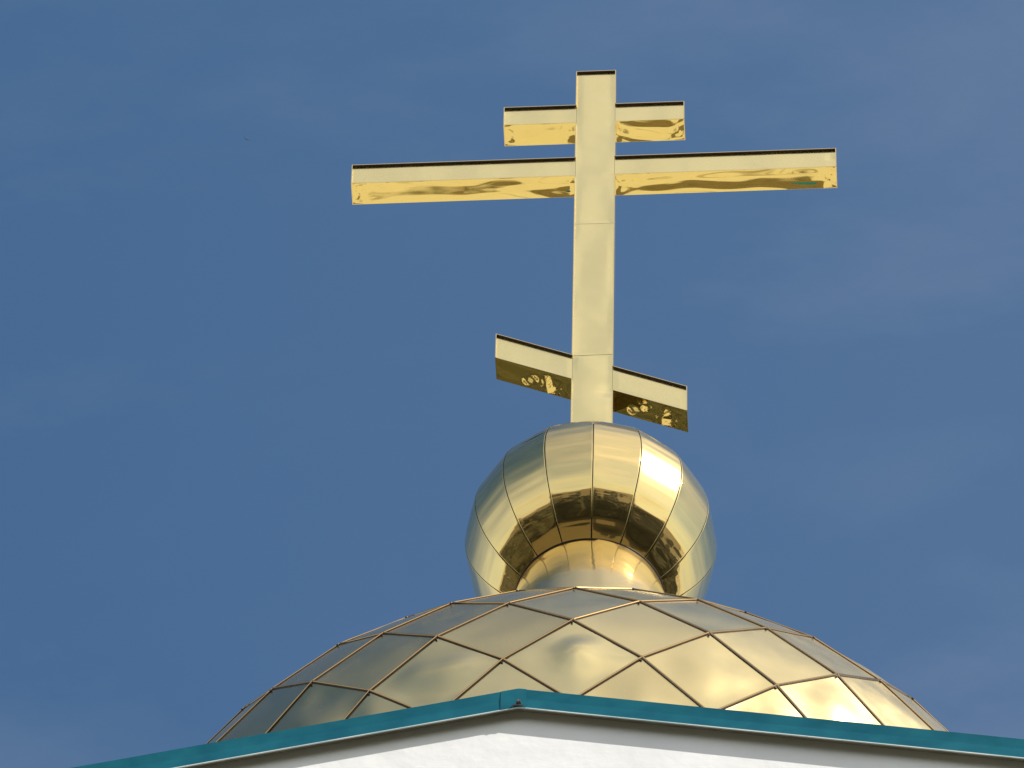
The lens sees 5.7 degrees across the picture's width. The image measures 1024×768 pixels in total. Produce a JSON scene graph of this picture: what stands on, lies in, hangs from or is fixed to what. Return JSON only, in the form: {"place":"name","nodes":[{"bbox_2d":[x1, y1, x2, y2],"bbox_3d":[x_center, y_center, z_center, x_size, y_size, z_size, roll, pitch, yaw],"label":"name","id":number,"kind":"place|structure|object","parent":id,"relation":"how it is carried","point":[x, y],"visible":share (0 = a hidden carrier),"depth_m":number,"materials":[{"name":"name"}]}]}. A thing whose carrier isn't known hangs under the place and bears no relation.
{"place":"outdoors","nodes":[
{"label":"outdoors","id":0,"kind":"place"},
{"bbox_2d":[0,0,1023,767],"label":"sky","id":1,"kind":"structure","parent":0,"point":[254,417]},
{"bbox_2d":[72,689,1023,767],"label":"church","id":2,"kind":"structure","parent":0,"point":[518,728],"depth_m":28.99,"materials":[{"name":"white paint"}]},
{"bbox_2d":[206,587,948,743],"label":"gilded dome","id":3,"kind":"structure","parent":2,"relation":"on","point":[638,644],"depth_m":32.95,"materials":[{"name":"gold metal"}]},
{"bbox_2d":[465,420,716,599],"bbox_3d":[0.273,0.686,36.173,0.882,1.312,0.882,-2,-58,2],"label":"gilded ball","id":4,"kind":"object","parent":3,"relation":"on","point":[590,503],"visible":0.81,"depth_m":36.04,"materials":[{"name":"gold metal"}]},
{"bbox_2d":[351,70,836,431],"bbox_3d":[0.295,-0.395,37.869,1.799,2.774,0.093,-2,-58,2],"label":"orthodox cross","id":5,"kind":"object","parent":4,"relation":"on","point":[593,177],"visible":0.97,"depth_m":38.40,"materials":[{"name":"metal"}]}
]}

